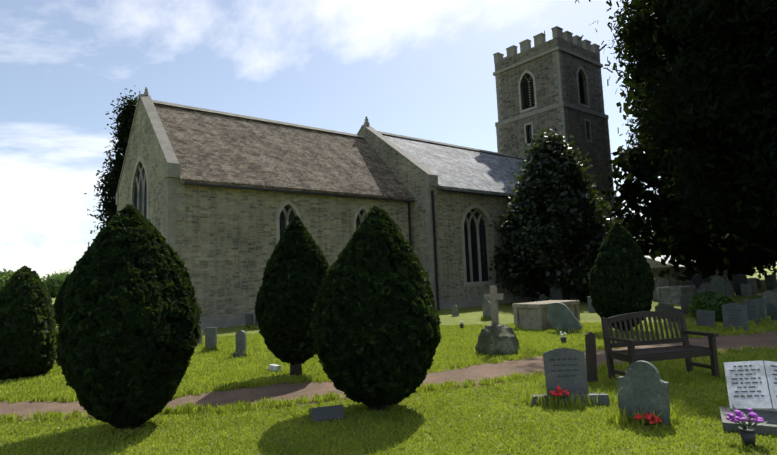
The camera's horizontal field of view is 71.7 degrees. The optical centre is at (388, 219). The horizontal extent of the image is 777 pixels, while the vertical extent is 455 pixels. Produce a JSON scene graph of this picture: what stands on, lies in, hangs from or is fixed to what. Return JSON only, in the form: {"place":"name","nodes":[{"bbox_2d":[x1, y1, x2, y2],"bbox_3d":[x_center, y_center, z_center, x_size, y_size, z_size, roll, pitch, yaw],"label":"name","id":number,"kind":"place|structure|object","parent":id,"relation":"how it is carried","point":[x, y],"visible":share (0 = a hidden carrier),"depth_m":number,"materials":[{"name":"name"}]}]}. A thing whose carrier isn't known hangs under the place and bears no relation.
{"place":"outdoors","nodes":[
{"label":"outdoors","id":0,"kind":"place"},
{"bbox_2d":[117,99,177,253],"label":"gable wall","id":1,"kind":"structure","parent":0,"point":[144,144],"depth_m":23.11,"materials":[{"name":"beige stone"}]},
{"bbox_2d":[116,87,549,329],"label":"church stone trim","id":2,"kind":"structure","parent":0,"point":[172,167],"depth_m":27.13,"materials":[{"name":"grey stone"}]},
{"bbox_2d":[130,66,591,286],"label":"church windows","id":3,"kind":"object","parent":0,"point":[474,248],"visible":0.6,"depth_m":29.96,"materials":[{"name":"black glass"}]},
{"bbox_2d":[0,265,776,454],"bbox_3d":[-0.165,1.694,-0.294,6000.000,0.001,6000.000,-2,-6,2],"label":"ground grass","id":4,"kind":"structure","parent":0,"point":[469,315],"depth_m":6.53,"materials":[{"name":"green plant"}]},
{"bbox_2d":[0,267,14,290],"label":"tree","id":5,"kind":"object","parent":4,"relation":"on","point":[5,275],"visible":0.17,"depth_m":118.70,"materials":[{"name":"green plant"}]},
{"bbox_2d":[0,265,57,379],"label":"topiary tree","id":6,"kind":"object","parent":4,"relation":"on","point":[28,334],"visible":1,"depth_m":10.80,"materials":[{"name":"green plant"}]},
{"bbox_2d":[41,270,69,297],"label":"tree","id":7,"kind":"object","parent":4,"relation":"on","point":[53,283],"visible":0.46,"depth_m":140.90,"materials":[{"name":"green plant"}]},
{"bbox_2d":[53,274,69,324],"bbox_3d":[-16.569,4.082,27.678,1.586,2.612,1.634,-2,-6,2],"label":"yew cone","id":8,"kind":"object","parent":4,"relation":"on","point":[58,304],"depth_m":27.08,"materials":[{"name":"green plant"}]},
{"bbox_2d":[84,85,140,245],"bbox_3d":[-17.649,-1.061,36.765,5.632,16.936,5.423,-2,-6,2],"label":"tree","id":9,"kind":"object","parent":4,"relation":"on","point":[125,118],"visible":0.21,"depth_m":36.03,"materials":[{"name":"green plant"}]},
{"bbox_2d":[55,204,201,429],"bbox_3d":[-3.247,1.185,6.798,1.635,2.822,1.709,-2,-6,2],"label":"yew topiary","id":10,"kind":"object","parent":4,"relation":"on","point":[143,384],"depth_m":6.26,"materials":[{"name":"green plant"}]},
{"bbox_2d":[198,330,202,343],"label":"headstone","id":11,"kind":"object","parent":4,"relation":"on","point":[201,338],"visible":0.17,"depth_m":15.70,"materials":[{"name":"stone"}]},
{"bbox_2d":[205,327,216,350],"bbox_3d":[-4.617,3.130,13.979,0.277,0.669,0.120,-3,-6,3],"label":"gravestone","id":12,"kind":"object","parent":4,"relation":"on","point":[210,337],"depth_m":13.93,"materials":[{"name":"grey stone"}]},
{"bbox_2d":[233,330,246,356],"bbox_3d":[-3.506,2.960,12.773,0.286,0.661,0.300,-3,-6,5],"label":"gravestone","id":13,"kind":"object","parent":4,"relation":"on","point":[240,339],"depth_m":12.72,"materials":[{"name":"grey stone"}]},
{"bbox_2d":[245,314,253,327],"bbox_3d":[-5.285,3.878,20.432,0.276,0.623,0.120,-3,-6,6],"label":"gravestone","id":14,"kind":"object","parent":4,"relation":"on","point":[249,319],"depth_m":20.38,"materials":[{"name":"stone"}]},
{"bbox_2d":[269,364,280,372],"bbox_3d":[-2.201,2.890,10.419,0.100,0.150,0.320,3,-8,-39],"label":"grave marker","id":15,"kind":"object","parent":4,"relation":"on","point":[272,367],"visible":0.64,"depth_m":10.36,"materials":[{"name":"white stone"}]},
{"bbox_2d":[255,215,328,376],"bbox_3d":[-1.718,1.396,9.929,1.527,2.955,1.438,-2,-6,2],"label":"yew topiary","id":16,"kind":"object","parent":4,"relation":"on","point":[280,302],"depth_m":9.48,"materials":[{"name":"green plant"}]},
{"bbox_2d":[178,178,412,317],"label":"church chancel walls","id":17,"kind":"structure","parent":4,"relation":"on","point":[227,238],"depth_m":22.48,"materials":[{"name":"beige stone"}]},
{"bbox_2d":[154,104,414,200],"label":"roof","id":18,"kind":"structure","parent":17,"relation":"on","point":[213,148],"depth_m":25.76,"materials":[{"name":"tile"}]},
{"bbox_2d":[184,30,596,309],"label":"church gutters","id":19,"kind":"object","parent":17,"relation":"attached to","point":[409,223],"visible":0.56,"depth_m":27.36,"materials":[{"name":"metal"}]},
{"bbox_2d":[309,404,343,422],"bbox_3d":[-0.774,2.404,6.687,0.400,0.200,0.240,0,-7,-20],"label":"grave marker","id":20,"kind":"object","parent":4,"relation":"on","point":[324,413],"visible":0.71,"depth_m":6.60,"materials":[{"name":"stone"}]},
{"bbox_2d":[310,205,441,410],"bbox_3d":[-0.192,1.168,7.262,1.778,2.713,1.677,-2,-6,2],"label":"yew topiary","id":21,"kind":"object","parent":4,"relation":"on","point":[343,337],"depth_m":6.67,"materials":[{"name":"green plant"}]},
{"bbox_2d":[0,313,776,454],"bbox_3d":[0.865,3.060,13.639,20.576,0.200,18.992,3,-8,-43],"label":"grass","id":22,"kind":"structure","parent":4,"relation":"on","point":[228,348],"depth_m":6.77,"materials":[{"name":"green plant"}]},
{"bbox_2d":[451,305,458,315],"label":"headstone","id":23,"kind":"object","parent":4,"relation":"on","point":[454,308],"visible":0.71,"depth_m":22.61,"materials":[{"name":"stone"}]},
{"bbox_2d":[358,127,602,299],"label":"church nave walls","id":24,"kind":"structure","parent":4,"relation":"on","point":[451,207],"depth_m":28.77,"materials":[{"name":"grey stone"}]},
{"bbox_2d":[382,134,596,200],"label":"church roof","id":25,"kind":"structure","parent":24,"relation":"on","point":[457,169],"depth_m":33.29,"materials":[{"name":"grey tile"}]},
{"bbox_2d":[482,301,490,319],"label":"headstone","id":26,"kind":"object","parent":4,"relation":"on","point":[486,305],"visible":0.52,"depth_m":20.19,"materials":[{"name":"stone"}]},
{"bbox_2d":[475,286,518,354],"bbox_3d":[2.350,2.195,11.789,0.985,1.503,0.869,-7,-8,36],"label":"stone cross on cairn","id":27,"kind":"object","parent":4,"relation":"on","point":[495,337],"visible":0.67,"depth_m":11.50,"materials":[{"name":"stone"}]},
{"bbox_2d":[539,294,547,300],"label":"headstone","id":28,"kind":"object","parent":4,"relation":"on","point":[542,297],"visible":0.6,"depth_m":25.83,"materials":[{"name":"stone"}]},
{"bbox_2d":[550,287,562,299],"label":"headstone","id":29,"kind":"object","parent":4,"relation":"on","point":[555,295],"visible":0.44,"depth_m":29.00,"materials":[{"name":"grey stone"}]},
{"bbox_2d":[483,125,633,302],"bbox_3d":[9.068,-0.168,29.778,8.090,9.928,8.051,-2,-6,2],"label":"holly tree","id":30,"kind":"object","parent":4,"relation":"on","point":[553,178],"depth_m":28.72,"materials":[{"name":"green plant"}]},
{"bbox_2d":[548,386,569,399],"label":"red flowers","id":31,"kind":"object","parent":4,"relation":"on","point":[558,391],"visible":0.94,"depth_m":6.80,"materials":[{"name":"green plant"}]},
{"bbox_2d":[560,331,566,342],"bbox_3d":[4.165,2.794,12.791,0.158,0.285,0.156,-7,-8,39],"label":"vase","id":32,"kind":"object","parent":4,"relation":"on","point":[562,338],"visible":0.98,"depth_m":12.75,"materials":[{"name":"white"}]},
{"bbox_2d":[546,302,582,332],"bbox_3d":[4.871,2.785,15.062,0.090,1.007,0.676,5,-46,-51],"label":"leaning headstone","id":33,"kind":"object","parent":4,"relation":"on","point":[559,315],"visible":0.88,"depth_m":15.02,"materials":[{"name":"grey stone"}]},
{"bbox_2d":[564,284,568,299],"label":"headstone","id":34,"kind":"object","parent":4,"relation":"on","point":[565,295],"depth_m":30.57,"materials":[{"name":"stone"}]},
{"bbox_2d":[531,348,609,405],"bbox_3d":[2.348,2.076,7.115,0.950,0.741,0.360,-5,-15,10],"label":"headstone","id":35,"kind":"object","parent":4,"relation":"on","point":[564,368],"visible":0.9,"depth_m":7.08,"materials":[{"name":"grey stone"}]},
{"bbox_2d":[569,289,577,299],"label":"headstone","id":36,"kind":"object","parent":4,"relation":"on","point":[571,298],"visible":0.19,"depth_m":29.98,"materials":[{"name":"stone"}]},
{"bbox_2d":[587,297,594,311],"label":"headstone","id":37,"kind":"object","parent":4,"relation":"on","point":[590,307],"visible":0.33,"depth_m":21.99,"materials":[{"name":"grey stone"}]},
{"bbox_2d":[585,331,597,382],"bbox_3d":[3.114,2.152,8.248,0.140,0.867,0.060,1,-7,-9],"label":"wooden post","id":38,"kind":"object","parent":4,"relation":"on","point":[591,358],"visible":0.71,"depth_m":8.23,"materials":[{"name":"brown wood"}]},
{"bbox_2d":[588,220,654,330],"bbox_3d":[6.421,1.534,14.757,1.722,3.070,1.637,-2,-6,2],"label":"yew topiary","id":39,"kind":"object","parent":4,"relation":"on","point":[603,294],"depth_m":14.25,"materials":[{"name":"green plant"}]},
{"bbox_2d":[618,360,669,425],"bbox_3d":[2.853,1.946,6.019,0.517,0.719,0.100,-4,-9,37],"label":"gravestone","id":40,"kind":"object","parent":4,"relation":"on","point":[642,385],"visible":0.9,"depth_m":5.98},
{"bbox_2d":[630,413,661,427],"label":"red flowers","id":41,"kind":"object","parent":4,"relation":"on","point":[649,417],"visible":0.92,"depth_m":5.78,"materials":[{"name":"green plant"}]},
{"bbox_2d":[653,287,656,300],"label":"headstone","id":42,"kind":"object","parent":4,"relation":"on","point":[655,295],"visible":0.25,"depth_m":27.35,"materials":[{"name":"stone"}]},
{"bbox_2d":[601,311,719,378],"bbox_3d":[4.215,1.945,8.337,1.560,1.010,0.690,-1,-6,-15],"label":"bench","id":43,"kind":"object","parent":4,"relation":"on","point":[685,350],"visible":0.92,"depth_m":8.44,"materials":[{"name":"brown wood"}]},
{"bbox_2d":[657,278,668,286],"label":"headstone","id":44,"kind":"object","parent":4,"relation":"on","point":[662,282],"visible":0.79,"depth_m":29.33,"materials":[{"name":"stone"}]},
{"bbox_2d":[655,304,673,317],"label":"headstone","id":45,"kind":"object","parent":4,"relation":"on","point":[664,307],"visible":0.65,"depth_m":18.14,"materials":[{"name":"stone"}]},
{"bbox_2d":[668,280,675,285],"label":"headstone","id":46,"kind":"object","parent":4,"relation":"on","point":[672,283],"visible":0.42,"depth_m":33.06,"materials":[{"name":"stone"}]},
{"bbox_2d":[666,308,682,322],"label":"headstone","id":47,"kind":"object","parent":4,"relation":"on","point":[676,310],"visible":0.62,"depth_m":16.39,"materials":[{"name":"stone"}]},
{"bbox_2d":[656,285,695,303],"bbox_3d":[13.744,3.571,25.614,2.200,0.796,1.100,4,-9,-45],"label":"chest tomb","id":48,"kind":"object","parent":4,"relation":"on","point":[670,294],"visible":0.79,"depth_m":24.99,"materials":[{"name":"stone"}]},
{"bbox_2d":[587,1,776,280],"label":"tree","id":49,"kind":"object","parent":4,"relation":"on","point":[633,191],"depth_m":36.59,"materials":[{"name":"green plant"}]},
{"bbox_2d":[680,294,692,316],"bbox_3d":[10.221,2.930,18.274,0.100,0.814,0.541,1,-11,-26],"label":"headstone","id":50,"kind":"object","parent":4,"relation":"on","point":[685,300],"visible":0.58,"depth_m":18.33,"materials":[{"name":"stone"}]},
{"bbox_2d":[682,281,693,285],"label":"headstone","id":51,"kind":"object","parent":4,"relation":"on","point":[687,283],"visible":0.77,"depth_m":31.20,"materials":[{"name":"stone"}]},
{"bbox_2d":[692,275,700,288],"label":"headstone","id":52,"kind":"object","parent":4,"relation":"on","point":[696,280],"visible":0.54,"depth_m":32.04,"materials":[{"name":"stone"}]},
{"bbox_2d":[624,215,776,272],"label":"tree","id":53,"kind":"object","parent":4,"relation":"on","point":[645,245],"visible":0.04,"depth_m":59.04,"materials":[{"name":"green plant"}]},
{"bbox_2d":[696,310,714,326],"bbox_3d":[8.916,2.796,15.104,0.100,0.502,0.442,8,-7,-40],"label":"headstone","id":54,"kind":"object","parent":4,"relation":"on","point":[705,317],"visible":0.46,"depth_m":15.06,"materials":[{"name":"grey stone"}]},
{"bbox_2d":[699,282,712,292],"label":"headstone","id":55,"kind":"object","parent":4,"relation":"on","point":[706,286],"visible":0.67,"depth_m":30.35,"materials":[{"name":"stone"}]},
{"bbox_2d":[703,278,710,282],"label":"headstone","id":56,"kind":"object","parent":4,"relation":"on","point":[707,280],"visible":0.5,"depth_m":36.78,"materials":[{"name":"grey stone"}]},
{"bbox_2d":[645,177,776,276],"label":"tree","id":57,"kind":"object","parent":4,"relation":"on","point":[752,268],"depth_m":53.12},
{"bbox_2d":[687,290,736,320],"bbox_3d":[10.086,2.679,16.757,1.442,1.020,1.449,-2,-6,2],"label":"shrub","id":58,"kind":"object","parent":4,"relation":"on","point":[716,302],"depth_m":16.45,"materials":[{"name":"green plant"}]},
{"bbox_2d":[711,276,726,295],"bbox_3d":[17.487,3.547,28.436,0.100,1.198,0.603,3,-14,-37],"label":"headstone","id":59,"kind":"object","parent":4,"relation":"on","point":[718,283],"visible":0.83,"depth_m":28.40,"materials":[{"name":"grey stone"}]},
{"bbox_2d":[725,282,733,295],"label":"headstone","id":60,"kind":"object","parent":4,"relation":"on","point":[729,289],"visible":0.48,"depth_m":29.32,"materials":[{"name":"stone"}]},
{"bbox_2d":[721,303,748,330],"bbox_3d":[8.929,2.526,13.848,0.102,0.765,0.539,3,-8,-39],"label":"headstone","id":61,"kind":"object","parent":4,"relation":"on","point":[734,314],"visible":0.85,"depth_m":13.80,"materials":[{"name":"grey stone"}]},
{"bbox_2d":[733,274,747,294],"bbox_3d":[19.383,3.579,29.546,0.100,1.220,0.673,-4,-6,-32],"label":"headstone","id":62,"kind":"object","parent":4,"relation":"on","point":[738,279],"visible":0.77,"depth_m":29.58,"materials":[{"name":"stone"}]},
{"bbox_2d":[740,284,752,295],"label":"headstone","id":63,"kind":"object","parent":4,"relation":"on","point":[746,289],"visible":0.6,"depth_m":28.68,"materials":[{"name":"stone"}]},
{"bbox_2d":[722,408,772,445],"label":"potted flowers","id":64,"kind":"object","parent":4,"relation":"on","point":[748,434],"visible":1,"depth_m":5.09,"materials":[{"name":"purple plant"}]},
{"bbox_2d":[719,360,776,435],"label":"book memorial","id":65,"kind":"object","parent":4,"relation":"on","point":[752,385],"visible":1,"depth_m":5.75,"materials":[{"name":"white stone"}]},
{"bbox_2d":[745,300,759,324],"bbox_3d":[10.342,2.642,15.268,0.102,0.730,0.340,2,-4,-35],"label":"headstone","id":66,"kind":"object","parent":4,"relation":"on","point":[753,309],"visible":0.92,"depth_m":15.21,"materials":[{"name":"grey stone"}]},
{"bbox_2d":[747,278,757,294],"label":"headstone","id":67,"kind":"object","parent":4,"relation":"on","point":[752,282],"visible":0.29,"depth_m":29.09,"materials":[{"name":"stone"}]},
{"bbox_2d":[756,278,761,287],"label":"headstone","id":68,"kind":"object","parent":4,"relation":"on","point":[758,281],"visible":0.5,"depth_m":36.95,"materials":[{"name":"stone"}]},
{"bbox_2d":[754,298,766,319],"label":"headstone","id":69,"kind":"object","parent":4,"relation":"on","point":[763,314],"visible":0.48,"depth_m":15.84,"materials":[{"name":"grey stone"}]},
{"bbox_2d":[763,290,775,305],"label":"headstone","id":70,"kind":"object","parent":4,"relation":"on","point":[769,296],"visible":0.6,"depth_m":21.11,"materials":[{"name":"stone"}]},
{"bbox_2d":[764,274,776,289],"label":"headstone","id":71,"kind":"object","parent":4,"relation":"on","point":[771,281],"visible":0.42,"depth_m":34.13,"materials":[{"name":"grey stone"}]},
{"bbox_2d":[766,303,776,319],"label":"headstone","id":72,"kind":"object","parent":4,"relation":"on","point":[771,308],"visible":0.77,"depth_m":16.13,"materials":[{"name":"grey stone"}]},
{"bbox_3d":[20.046,-11.271,21.648,14.253,29.027,17.782,-2,-6,2],"label":"old yew trunk","id":73,"kind":"object","parent":4,"relation":"on","visible":0},
{"bbox_2d":[578,0,776,246],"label":"tree","id":74,"kind":"object","parent":73,"relation":"attached to","point":[710,82],"visible":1,"depth_m":20.43,"materials":[{"name":"green plant"}]},
{"bbox_2d":[0,331,776,420],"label":"footpath","id":75,"kind":"structure","parent":0,"point":[290,390],"depth_m":8.84,"materials":[{"name":"brown gravel"}]},
{"bbox_2d":[0,0,776,280],"label":"sky","id":76,"kind":"structure","parent":0,"point":[422,69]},
{"bbox_2d":[512,300,579,329],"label":"chest tomb","id":77,"kind":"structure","parent":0,"point":[530,315],"depth_m":16.35,"materials":[{"name":"stone"}]},
{"bbox_2d":[495,37,615,223],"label":"church tower","id":78,"kind":"structure","parent":0,"point":[542,70],"depth_m":43.32,"materials":[{"name":"grey stone"}]},
{"bbox_2d":[493,26,615,220],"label":"tower stone trim","id":79,"kind":"structure","parent":78,"relation":"attached to","point":[539,39],"depth_m":43.55,"materials":[{"name":"grey stone"}]},
{"bbox_2d":[645,255,732,285],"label":"stone wall","id":80,"kind":"structure","parent":0,"point":[657,267],"depth_m":43.02,"materials":[{"name":"stone"}]}
]}

